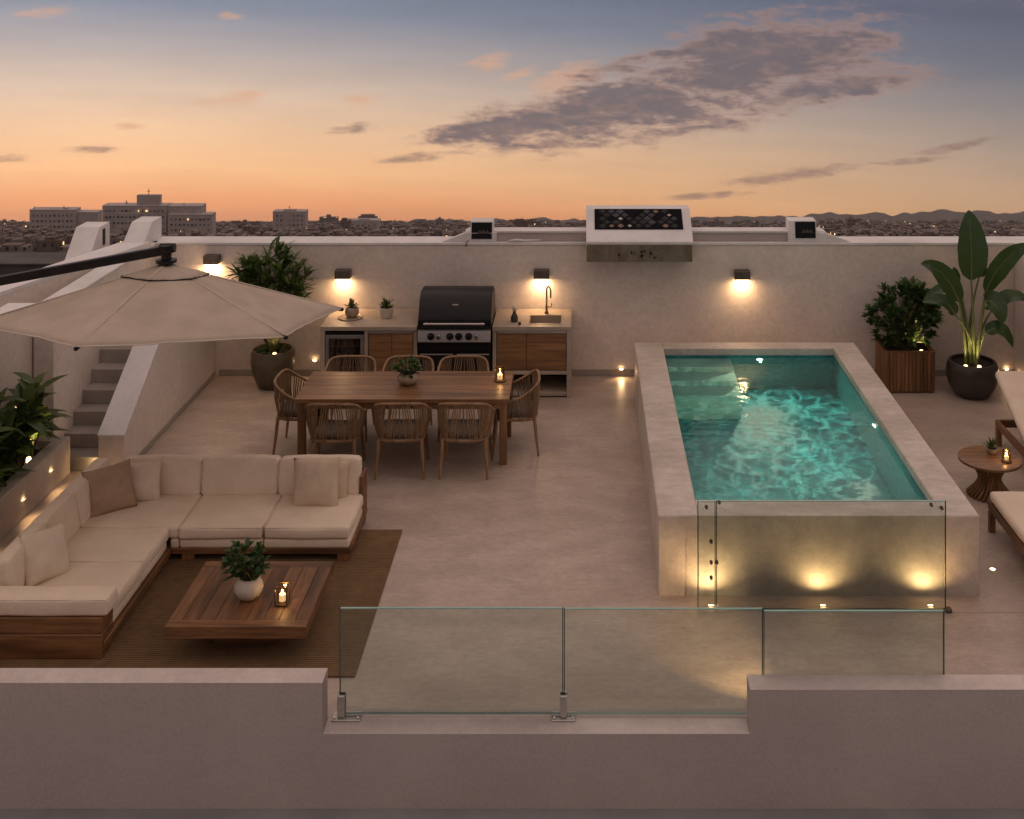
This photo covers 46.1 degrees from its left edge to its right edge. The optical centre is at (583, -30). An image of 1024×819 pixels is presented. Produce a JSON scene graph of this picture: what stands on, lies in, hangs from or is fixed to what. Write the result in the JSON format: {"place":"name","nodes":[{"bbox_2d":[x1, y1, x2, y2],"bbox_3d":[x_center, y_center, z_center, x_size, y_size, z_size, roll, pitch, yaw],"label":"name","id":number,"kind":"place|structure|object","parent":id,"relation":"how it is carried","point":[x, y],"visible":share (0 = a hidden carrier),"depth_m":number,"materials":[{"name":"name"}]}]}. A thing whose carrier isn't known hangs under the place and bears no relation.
{"place":"outdoors","nodes":[
{"label":"outdoors","id":0,"kind":"place"},
{"bbox_2d":[0,376,1023,717],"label":"terrace floor","id":1,"kind":"structure","parent":0,"point":[562,520],"depth_m":10.79,"materials":[{"name":"tile"}]},
{"bbox_2d":[0,303,33,423],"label":"boundary wall","id":2,"kind":"structure","parent":1,"relation":"on","point":[16,352],"depth_m":12.92,"materials":[{"name":"paint"}]},
{"bbox_2d":[0,372,74,540],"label":"planter bed","id":3,"kind":"object","parent":1,"relation":"on","point":[34,451],"visible":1,"depth_m":12.41,"materials":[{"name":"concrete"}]},
{"bbox_2d":[0,241,149,306],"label":"boundary wall","id":4,"kind":"structure","parent":1,"relation":"on","point":[36,290],"depth_m":14.46,"materials":[{"name":"paint"}]},
{"bbox_2d":[65,222,109,259],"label":"stair parapet","id":5,"kind":"structure","parent":4,"relation":"attached to","point":[88,237],"depth_m":16.33,"materials":[{"name":"white paint"}]},
{"bbox_2d":[123,216,161,242],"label":"stair parapet","id":6,"kind":"structure","parent":4,"relation":"attached to","point":[143,229],"depth_m":16.40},
{"bbox_2d":[34,241,156,435],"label":"boundary wall","id":7,"kind":"structure","parent":1,"relation":"on","point":[53,359],"depth_m":13.77,"materials":[{"name":"paint"}]},
{"bbox_2d":[64,346,132,470],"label":"staircase","id":8,"kind":"structure","parent":1,"relation":"on","point":[92,409],"depth_m":13.94,"materials":[{"name":"concrete"}]},
{"bbox_2d":[97,274,214,464],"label":"stair wall","id":9,"kind":"structure","parent":1,"relation":"on","point":[159,389],"depth_m":14.11,"materials":[{"name":"paint"}]},
{"bbox_2d":[0,243,343,350],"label":"parasol","id":10,"kind":"object","parent":1,"relation":"on","point":[166,300],"visible":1,"depth_m":11.08,"materials":[{"name":"fabric"}]},
{"bbox_2d":[0,530,401,676],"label":"rug","id":11,"kind":"object","parent":1,"relation":"on","point":[358,578],"visible":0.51,"depth_m":10.06,"materials":[{"name":"carpet"}]},
{"bbox_2d":[0,454,366,658],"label":"sectional sofa","id":12,"kind":"object","parent":11,"relation":"on","point":[82,607],"visible":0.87,"depth_m":11.24,"materials":[{"name":"fabric"}]},
{"bbox_2d":[19,522,69,585],"bbox_3d":[-4.636,5.034,10.331,0.240,0.454,0.483,0,0,33],"label":"throw pillow","id":13,"kind":"object","parent":12,"relation":"on","point":[46,555],"visible":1,"depth_m":10.26,"materials":[{"name":"beige fabric"}]},
{"bbox_2d":[81,459,136,517],"bbox_3d":[-4.586,5.019,11.601,0.485,0.465,0.228,0,0,-32],"label":"throw pillow","id":14,"kind":"object","parent":12,"relation":"on","point":[111,488],"visible":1,"depth_m":11.55,"materials":[{"name":"brown fabric"}]},
{"bbox_2d":[131,459,161,500],"bbox_3d":[-4.373,5.052,11.840,0.395,0.394,0.206,0,0,-11],"label":"throw pillow","id":15,"kind":"object","parent":12,"relation":"on","point":[145,476],"visible":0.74,"depth_m":11.79,"materials":[{"name":"beige fabric"}]},
{"bbox_2d":[292,457,340,505],"bbox_3d":[-2.622,5.017,11.740,0.478,0.462,0.228,0,0,0],"label":"throw pillow","id":16,"kind":"object","parent":12,"relation":"on","point":[315,482],"visible":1,"depth_m":11.68,"materials":[{"name":"beige fabric"}]},
{"bbox_2d":[338,460,350,498],"bbox_3d":[-2.529,5.065,11.891,0.407,0.418,0.208,0,0,0],"label":"throw pillow","id":17,"kind":"object","parent":12,"relation":"on","point":[344,466],"visible":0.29,"depth_m":11.87,"materials":[{"name":"beige fabric"}]},
{"bbox_2d":[165,561,333,643],"bbox_3d":[-2.785,5.391,10.110,1.130,0.305,1.060,0,0,0],"label":"coffee table","id":18,"kind":"object","parent":11,"relation":"on","point":[211,605],"visible":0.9,"depth_m":9.88,"materials":[{"name":"brown wood"}]},
{"bbox_2d":[220,537,270,600],"bbox_3d":[-2.827,4.994,9.997,0.429,0.486,0.341,0,0,0],"label":"vase plant","id":19,"kind":"object","parent":18,"relation":"on","point":[248,585],"visible":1,"depth_m":9.97,"materials":[{"name":"green plant"}]},
{"bbox_2d":[274,582,289,605],"bbox_3d":[-2.496,5.162,9.931,0.104,0.150,0.104,0,0,0],"label":"candle lantern","id":20,"kind":"object","parent":18,"relation":"on","point":[282,600],"visible":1,"depth_m":9.91,"materials":[{"name":"gold metal"}]},
{"bbox_2d":[224,235,318,389],"bbox_3d":[-4.202,4.555,15.974,1.375,2.009,0.970,0,0,0],"label":"potted plant","id":21,"kind":"object","parent":1,"relation":"on","point":[271,358],"visible":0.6,"depth_m":15.86,"materials":[{"name":"green plant"}]},
{"bbox_2d":[272,368,328,454],"bbox_3d":[-3.300,5.137,14.000,0.567,0.848,0.642,0,0,2],"label":"dining chair","id":22,"kind":"object","parent":1,"relation":"on","point":[287,410],"visible":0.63,"depth_m":13.87,"materials":[{"name":"wicker"}]},
{"bbox_2d":[305,403,366,460],"bbox_3d":[-2.750,5.137,13.330,0.642,0.848,0.567,0,0,0],"label":"dining chair","id":23,"kind":"object","parent":1,"relation":"on","point":[351,429],"visible":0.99,"depth_m":13.10,"materials":[{"name":"wicker"}]},
{"bbox_2d":[321,355,376,441],"bbox_3d":[-2.830,5.137,14.430,0.642,0.848,0.567,0,0,0],"label":"dining chair","id":24,"kind":"object","parent":1,"relation":"on","point":[372,366],"visible":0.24,"depth_m":14.67,"materials":[{"name":"wicker"}]},
{"bbox_2d":[372,402,431,479],"bbox_3d":[-2.020,5.137,13.350,0.642,0.848,0.567,0,0,-1],"label":"dining chair","id":25,"kind":"object","parent":1,"relation":"on","point":[399,430],"visible":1,"depth_m":13.12,"materials":[{"name":"wicker"}]},
{"bbox_2d":[294,371,513,464],"bbox_3d":[-2.045,5.185,13.930,2.410,0.750,0.948,0,0,0],"label":"dining table","id":26,"kind":"object","parent":1,"relation":"on","point":[370,389],"visible":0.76,"depth_m":13.70,"materials":[{"name":"brown wood"}]},
{"bbox_2d":[389,355,421,385],"bbox_3d":[-2.044,4.647,13.961,0.378,0.325,0.352,0,0,-43],"label":"bowl plant","id":27,"kind":"object","parent":26,"relation":"on","point":[409,376],"visible":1,"depth_m":13.90,"materials":[{"name":"green plant"}]},
{"bbox_2d":[494,366,505,382],"bbox_3d":[-0.984,4.732,14.061,0.143,0.153,0.143,0,0,0],"label":"candle lantern","id":28,"kind":"object","parent":26,"relation":"on","point":[499,377],"visible":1,"depth_m":14.05,"materials":[{"name":"gold metal"}]},
{"bbox_2d":[380,355,433,441],"bbox_3d":[-2.130,5.137,14.430,0.642,0.848,0.567,0,0,1],"label":"dining chair","id":29,"kind":"object","parent":1,"relation":"on","point":[429,365],"visible":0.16,"depth_m":14.66,"materials":[{"name":"wicker"}]},
{"bbox_2d":[320,286,571,397],"bbox_3d":[-1.798,4.903,16.010,3.265,1.315,0.840,0,0,0],"label":"kitchen counter","id":30,"kind":"object","parent":1,"relation":"on","point":[540,340],"visible":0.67,"depth_m":15.61,"materials":[{"name":"stone"}]},
{"bbox_2d":[325,331,363,370],"bbox_3d":[-3.112,5.110,15.968,0.500,0.800,0.744,0,0,0],"label":"wine fridge","id":31,"kind":"object","parent":30,"relation":"in","point":[337,343],"visible":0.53,"depth_m":15.63,"materials":[{"name":"glass"}]},
{"bbox_2d":[338,314,362,320],"bbox_3d":[-3.115,4.623,15.989,0.330,0.016,0.330,0,0,0],"label":"tray","id":32,"kind":"object","parent":30,"relation":"on","point":[343,317],"visible":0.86,"depth_m":15.93,"materials":[{"name":"brown ceramic"}]},
{"bbox_2d":[344,299,358,317],"bbox_3d":[-3.106,4.496,16.009,0.216,0.252,0.190,0,0,0],"label":"potted succulent","id":33,"kind":"object","parent":32,"relation":"on","point":[352,310],"visible":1,"depth_m":15.96,"materials":[{"name":"ceramic"}]},
{"bbox_2d":[369,333,391,370],"bbox_3d":[-2.652,5.092,15.622,0.299,0.733,0.027,0,0,0],"label":"cabinet door","id":34,"kind":"structure","parent":30,"relation":"in","point":[380,344],"depth_m":15.61,"materials":[{"name":"brown wood"}]},
{"bbox_2d":[379,298,395,318],"bbox_3d":[-2.635,4.494,16.010,0.237,0.276,0.261,0,0,15],"label":"potted succulent","id":35,"kind":"object","parent":30,"relation":"on","point":[386,308],"visible":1,"depth_m":15.96,"materials":[{"name":"ceramic"}]},
{"bbox_2d":[392,333,412,370],"bbox_3d":[-2.363,5.092,15.622,0.269,0.733,0.027,0,0,0],"label":"cabinet door","id":36,"kind":"structure","parent":30,"relation":"in","point":[402,343],"depth_m":15.61,"materials":[{"name":"brown wood"}]},
{"bbox_2d":[497,333,525,369],"bbox_3d":[-0.943,4.962,15.622,0.379,0.473,0.027,0,0,0],"label":"cabinet door","id":37,"kind":"structure","parent":30,"relation":"in","point":[511,347],"depth_m":15.61,"materials":[{"name":"brown wood"}]},
{"bbox_2d":[511,306,517,321],"bbox_3d":[-0.918,4.532,15.827,0.100,0.200,0.100,0,0,0],"label":"soap bottle","id":38,"kind":"object","parent":30,"relation":"on","point":[514,317],"visible":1,"depth_m":15.80,"materials":[{"name":"ceramic"}]},
{"bbox_2d":[527,333,565,369],"bbox_3d":[-0.490,4.962,15.622,0.514,0.473,0.027,0,0,0],"label":"cabinet door","id":39,"kind":"structure","parent":30,"relation":"in","point":[545,351],"depth_m":15.61,"materials":[{"name":"brown wood"}]},
{"bbox_2d":[418,286,495,370],"bbox_3d":[-1.680,4.895,15.928,0.950,1.330,0.925,0,0,0],"label":"grill","id":40,"kind":"object","parent":1,"relation":"on","point":[455,320],"visible":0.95,"depth_m":15.61,"materials":[{"name":"black metal"}]},
{"bbox_2d":[419,353,454,370],"bbox_3d":[-1.915,5.230,15.612,0.459,0.500,0.052,0,0,0],"label":"grill door","id":41,"kind":"structure","parent":40,"relation":"in","point":[436,357],"depth_m":15.61,"materials":[{"name":"black metal"}]},
{"bbox_2d":[455,353,490,370],"bbox_3d":[-1.444,5.230,15.612,0.459,0.500,0.052,0,0,0],"label":"grill door","id":42,"kind":"structure","parent":40,"relation":"in","point":[487,355],"depth_m":15.61,"materials":[{"name":"black metal"}]},
{"bbox_2d":[437,355,489,441],"bbox_3d":[-1.460,5.137,14.430,0.642,0.848,0.567,0,0,-1],"label":"dining chair","id":43,"kind":"object","parent":1,"relation":"on","point":[443,363],"visible":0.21,"depth_m":14.68,"materials":[{"name":"wicker"}]},
{"bbox_2d":[436,402,494,479],"bbox_3d":[-1.310,5.137,13.350,0.642,0.848,0.567,0,0,1],"label":"dining chair","id":44,"kind":"object","parent":1,"relation":"on","point":[467,430],"visible":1,"depth_m":13.12,"materials":[{"name":"wicker"}]},
{"bbox_2d":[0,668,1023,808],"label":"parapet","id":45,"kind":"structure","parent":1,"relation":"on","point":[173,738],"depth_m":8.55,"materials":[{"name":"paint"}]},
{"bbox_2d":[331,691,362,721],"bbox_3d":[-1.725,5.353,8.735,0.210,0.170,0.110,0,0,0],"label":"glass clamp","id":46,"kind":"object","parent":45,"relation":"on","point":[339,715],"visible":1,"depth_m":8.71,"materials":[{"name":"metal"}]},
{"bbox_2d":[340,607,562,713],"bbox_3d":[-0.966,5.031,8.745,1.629,0.774,0.017,0,0,0],"label":"glass railing","id":47,"kind":"object","parent":45,"relation":"on","point":[451,608],"visible":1,"depth_m":8.74,"materials":[{"name":"glass"}]},
{"bbox_2d":[552,691,574,721],"bbox_3d":[-0.149,5.353,8.735,0.170,0.170,0.110,0,0,0],"label":"glass clamp","id":48,"kind":"object","parent":45,"relation":"on","point":[563,716],"visible":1,"depth_m":8.71,"materials":[{"name":"metal"}]},
{"bbox_2d":[564,607,762,713],"bbox_3d":[0.578,5.033,8.745,1.450,0.770,0.017,0,0,0],"label":"glass railing","id":49,"kind":"object","parent":45,"relation":"on","point":[663,608],"visible":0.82,"depth_m":8.74,"materials":[{"name":"glass"}]},
{"bbox_2d":[763,610,944,674],"bbox_3d":[1.966,5.042,8.745,1.318,0.753,0.017,0,0,0],"label":"glass railing","id":50,"kind":"object","parent":45,"relation":"on","point":[943,611],"visible":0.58,"depth_m":8.74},
{"bbox_2d":[492,369,540,456],"bbox_3d":[-0.790,5.137,13.981,0.567,0.848,0.642,0,0,-4],"label":"dining chair","id":51,"kind":"object","parent":1,"relation":"on","point":[523,407],"visible":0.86,"depth_m":13.75,"materials":[{"name":"wicker"}]},
{"bbox_2d":[152,236,1023,375],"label":"boundary wall","id":52,"kind":"structure","parent":1,"relation":"on","point":[806,292],"depth_m":16.45,"materials":[{"name":"paint"}]},
{"bbox_2d":[203,254,220,265],"bbox_3d":[-5.080,3.953,16.386,0.210,0.135,0.125,0,0,0],"label":"wall lamp","id":53,"kind":"object","parent":52,"relation":"attached to","point":[211,259],"visible":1,"depth_m":16.32,"materials":[{"name":"brown metal"}]},
{"bbox_2d":[335,268,351,279],"bbox_3d":[-3.290,4.152,16.386,0.210,0.135,0.125,0,0,0],"label":"wall lamp","id":54,"kind":"object","parent":52,"relation":"attached to","point":[343,273],"visible":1,"depth_m":16.32,"materials":[{"name":"brown metal"}]},
{"bbox_2d":[507,239,540,241],"bbox_3d":[-0.824,3.704,16.453,0.464,0.056,0.042,0,0,0],"label":"coping","id":55,"kind":"object","parent":52,"relation":"on","point":[520,240],"visible":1,"depth_m":16.45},
{"bbox_2d":[534,268,548,279],"bbox_3d":[-0.580,4.152,16.386,0.210,0.135,0.125,0,0,0],"label":"wall lamp","id":56,"kind":"object","parent":52,"relation":"attached to","point":[541,273],"visible":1,"depth_m":16.32,"materials":[{"name":"brown metal"}]},
{"bbox_2d":[586,205,692,261],"bbox_3d":[0.745,3.601,16.450,1.430,0.609,0.800,0,0,0],"label":"roof box","id":57,"kind":"object","parent":52,"relation":"on","point":[638,233],"visible":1,"depth_m":16.18,"materials":[{"name":"metal"}]},
{"bbox_2d":[442,227,849,241],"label":"roof curb","id":58,"kind":"structure","parent":52,"relation":"on","point":[698,233],"depth_m":16.52,"materials":[{"name":"paint"}]},
{"bbox_2d":[470,218,493,239],"bbox_3d":[-1.405,3.577,16.607,0.307,0.241,0.305,0,0,0],"label":"roof box","id":59,"kind":"object","parent":58,"relation":"on","point":[482,228],"visible":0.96,"depth_m":16.48,"materials":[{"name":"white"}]},
{"bbox_2d":[786,217,816,238],"bbox_3d":[3.005,3.566,16.607,0.377,0.241,0.305,0,0,0],"label":"roof box","id":60,"kind":"object","parent":58,"relation":"on","point":[802,227],"visible":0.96,"depth_m":16.49,"materials":[{"name":"white"}]},
{"bbox_2d":[734,269,749,280],"bbox_3d":[2.160,4.162,16.386,0.210,0.135,0.125,0,0,0],"label":"wall lamp","id":61,"kind":"object","parent":52,"relation":"attached to","point":[741,274],"visible":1,"depth_m":16.32,"materials":[{"name":"brown metal"}]},
{"bbox_2d":[697,501,715,606],"bbox_3d":[1.063,5.080,10.403,0.157,0.940,0.050,0,0,0],"label":"glass screen","id":62,"kind":"object","parent":1,"relation":"on","point":[711,542],"visible":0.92,"depth_m":10.41,"materials":[{"name":"clear glass"}]},
{"bbox_2d":[635,342,979,595],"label":"swimming pool","id":63,"kind":"structure","parent":1,"relation":"on","point":[830,548],"depth_m":10.67,"materials":[{"name":"stone"}]},
{"bbox_2d":[665,357,925,499],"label":"water","id":64,"kind":"structure","parent":63,"relation":"in","point":[779,428],"depth_m":12.80,"materials":[{"name":"liquid"}]},
{"bbox_2d":[714,500,951,612],"bbox_3d":[2.158,5.078,10.405,2.055,0.957,0.062,0,0,0],"label":"glass screen","id":65,"kind":"object","parent":1,"relation":"on","point":[947,609],"visible":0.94,"depth_m":10.41,"materials":[{"name":"clear glass"}]},
{"bbox_2d":[860,275,944,391],"bbox_3d":[4.271,4.809,16.033,1.171,1.462,0.824,0,0,0],"label":"planter shrub","id":66,"kind":"object","parent":1,"relation":"on","point":[905,358],"visible":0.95,"depth_m":15.86,"materials":[{"name":"green plant"}]},
{"bbox_2d":[891,612,1023,612],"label":"floor joint","id":67,"kind":"object","parent":1,"relation":"on","point":[958,612],"visible":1,"depth_m":10.39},
{"bbox_2d":[921,210,1023,399],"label":"banana plant","id":68,"kind":"object","parent":1,"relation":"on","point":[971,371],"visible":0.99,"depth_m":15.59,"materials":[{"name":"green plant"}]},
{"bbox_2d":[958,446,1021,503],"bbox_3d":[4.300,5.365,12.720,0.650,0.411,0.650,0,0,0],"label":"side table","id":69,"kind":"object","parent":1,"relation":"on","point":[990,469],"visible":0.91,"depth_m":12.62,"materials":[{"name":"brown wood"}]},
{"bbox_2d":[982,438,1000,454],"bbox_3d":[4.355,5.065,12.823,0.162,0.186,0.158,0,0,-12],"label":"potted succulent","id":70,"kind":"object","parent":69,"relation":"on","point":[991,448],"visible":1,"depth_m":12.79,"materials":[{"name":"green plant"}]},
{"bbox_2d":[1001,449,1011,463],"bbox_3d":[4.436,5.099,12.601,0.109,0.118,0.109,0,0,0],"label":"candle lantern","id":71,"kind":"object","parent":69,"relation":"on","point":[1006,458],"visible":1,"depth_m":12.59,"materials":[{"name":"gold metal"}]},
{"bbox_2d":[988,491,1023,555],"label":"sun lounger","id":72,"kind":"object","parent":1,"relation":"on","point":[1006,510],"visible":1,"depth_m":11.58,"materials":[{"name":"fabric"}]},
{"bbox_2d":[995,371,1023,456],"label":"sun lounger","id":73,"kind":"object","parent":1,"relation":"on","point":[1011,384],"visible":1,"depth_m":13.82,"materials":[{"name":"fabric"}]},
{"bbox_2d":[1014,243,1023,370],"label":"boundary wall","id":74,"kind":"structure","parent":1,"relation":"on","point":[1019,320],"depth_m":16.26,"materials":[{"name":"paint"}]},
{"bbox_2d":[0,809,1023,818],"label":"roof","id":75,"kind":"structure","parent":0,"point":[511,813],"depth_m":8.50,"materials":[{"name":"paint"}]},
{"bbox_2d":[0,0,1023,220],"label":"sky","id":76,"kind":"structure","parent":0,"point":[404,110],"materials":[{"name":"orange"}]},
{"bbox_2d":[7,209,1023,232],"bbox_3d":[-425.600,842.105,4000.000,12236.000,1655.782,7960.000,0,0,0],"label":"terrain","id":77,"kind":"structure","parent":0,"point":[980,215],"depth_m":6428.48,"materials":[{"name":"grey"}]},
{"bbox_2d":[4,230,17,236],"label":"city house","id":78,"kind":"structure","parent":77,"relation":"on","point":[12,233],"depth_m":977.27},
{"bbox_2d":[0,242,32,251],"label":"city house","id":79,"kind":"structure","parent":77,"relation":"on","point":[15,247],"depth_m":677.70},
{"bbox_2d":[15,235,36,251],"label":"city house","id":80,"kind":"structure","parent":77,"relation":"on","point":[29,239],"depth_m":784.20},
{"bbox_2d":[22,229,40,235],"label":"city house","id":81,"kind":"structure","parent":77,"relation":"on","point":[32,231],"depth_m":993.16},
{"bbox_2d":[0,252,66,275],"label":"neighbour house","id":82,"kind":"structure","parent":77,"relation":"on","point":[12,262],"depth_m":110.99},
{"bbox_2d":[40,232,57,238],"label":"city house","id":83,"kind":"structure","parent":77,"relation":"on","point":[50,234],"depth_m":924.95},
{"bbox_2d":[37,236,64,251],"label":"city house","id":84,"kind":"structure","parent":77,"relation":"on","point":[48,244],"depth_m":753.09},
{"bbox_2d":[60,244,69,251],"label":"city house","id":85,"kind":"structure","parent":77,"relation":"on","point":[64,248],"depth_m":676.64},
{"bbox_2d":[30,206,101,231],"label":"apartment block","id":86,"kind":"structure","parent":77,"relation":"on","point":[61,218],"depth_m":1250.00,"materials":[{"name":"grey concrete"}]},
{"bbox_2d":[110,234,124,244],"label":"city house","id":87,"kind":"structure","parent":77,"relation":"on","point":[116,238],"depth_m":816.90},
{"bbox_2d":[102,189,215,234],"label":"apartment block","id":88,"kind":"structure","parent":77,"relation":"on","point":[177,218],"depth_m":1150.00,"materials":[{"name":"grey"}]},
{"bbox_2d":[226,230,247,235],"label":"city house","id":89,"kind":"structure","parent":77,"relation":"on","point":[237,233],"depth_m":761.34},
{"bbox_2d":[273,205,307,229],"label":"apartment block","id":90,"kind":"structure","parent":77,"relation":"on","point":[289,217],"depth_m":1700.00,"materials":[{"name":"grey concrete"}]},
{"bbox_2d":[304,231,326,235],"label":"city house","id":91,"kind":"structure","parent":77,"relation":"on","point":[318,233],"depth_m":832.49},
{"bbox_2d":[319,214,338,222],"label":"city block","id":92,"kind":"structure","parent":77,"relation":"on","point":[327,218],"depth_m":3396.48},
{"bbox_2d":[340,218,350,230],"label":"city block","id":93,"kind":"structure","parent":77,"relation":"on","point":[345,223],"depth_m":1825.82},
{"bbox_2d":[354,230,369,235],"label":"city house","id":94,"kind":"structure","parent":77,"relation":"on","point":[359,232],"depth_m":769.00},
{"bbox_2d":[347,218,380,228],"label":"apartment block","id":95,"kind":"structure","parent":77,"relation":"on","point":[374,222],"depth_m":1900.00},
{"bbox_2d":[358,214,377,217],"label":"city block","id":96,"kind":"structure","parent":77,"relation":"on","point":[367,216],"depth_m":2280.31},
{"bbox_2d":[379,228,393,234],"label":"city house","id":97,"kind":"structure","parent":77,"relation":"on","point":[385,231],"depth_m":958.01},
{"bbox_2d":[395,228,409,235],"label":"city house","id":98,"kind":"structure","parent":77,"relation":"on","point":[402,232],"depth_m":1016.84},
{"bbox_2d":[407,232,430,235],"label":"city house","id":99,"kind":"structure","parent":77,"relation":"on","point":[419,234],"depth_m":724.73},
{"bbox_2d":[416,219,430,229],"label":"city block","id":100,"kind":"structure","parent":77,"relation":"on","point":[419,222],"depth_m":2141.27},
{"bbox_2d":[433,228,442,235],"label":"city house","id":101,"kind":"structure","parent":77,"relation":"on","point":[438,232],"depth_m":905.66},
{"bbox_2d":[435,217,443,226],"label":"city block","id":102,"kind":"structure","parent":77,"relation":"on","point":[439,221],"depth_m":1863.45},
{"bbox_2d":[0,219,1021,251],"bbox_3d":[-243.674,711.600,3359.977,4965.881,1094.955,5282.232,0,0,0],"label":"distant trees","id":103,"kind":"object","parent":77,"relation":"on","point":[756,222],"visible":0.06,"depth_m":3509.96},
{"bbox_2d":[0,220,1023,235],"bbox_3d":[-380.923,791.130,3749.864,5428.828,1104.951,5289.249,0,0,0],"label":"distant city","id":104,"kind":"object","parent":77,"relation":"on","point":[460,227],"visible":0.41,"depth_m":1674.50},
{"bbox_2d":[513,219,527,226],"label":"city block","id":105,"kind":"structure","parent":77,"relation":"on","point":[520,222],"depth_m":2002.00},
{"bbox_2d":[708,218,723,226],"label":"city block","id":106,"kind":"structure","parent":77,"relation":"on","point":[715,222],"depth_m":2072.03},
{"bbox_2d":[824,219,834,228],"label":"city block","id":107,"kind":"structure","parent":77,"relation":"on","point":[830,222],"depth_m":1910.41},
{"bbox_2d":[845,216,854,228],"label":"city block","id":108,"kind":"structure","parent":77,"relation":"on","point":[849,221],"depth_m":1556.78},
{"bbox_2d":[855,221,871,228],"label":"city block","id":109,"kind":"structure","parent":77,"relation":"on","point":[866,224],"depth_m":1640.27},
{"bbox_2d":[854,229,874,235],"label":"city house","id":110,"kind":"structure","parent":77,"relation":"on","point":[868,232],"depth_m":973.33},
{"bbox_2d":[870,231,888,235],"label":"city house","id":111,"kind":"structure","parent":77,"relation":"on","point":[879,233],"depth_m":753.03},
{"bbox_2d":[881,222,896,231],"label":"city block","id":112,"kind":"structure","parent":77,"relation":"on","point":[886,225],"depth_m":1585.15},
{"bbox_2d":[886,229,898,235],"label":"city house","id":113,"kind":"structure","parent":77,"relation":"on","point":[894,232],"depth_m":895.73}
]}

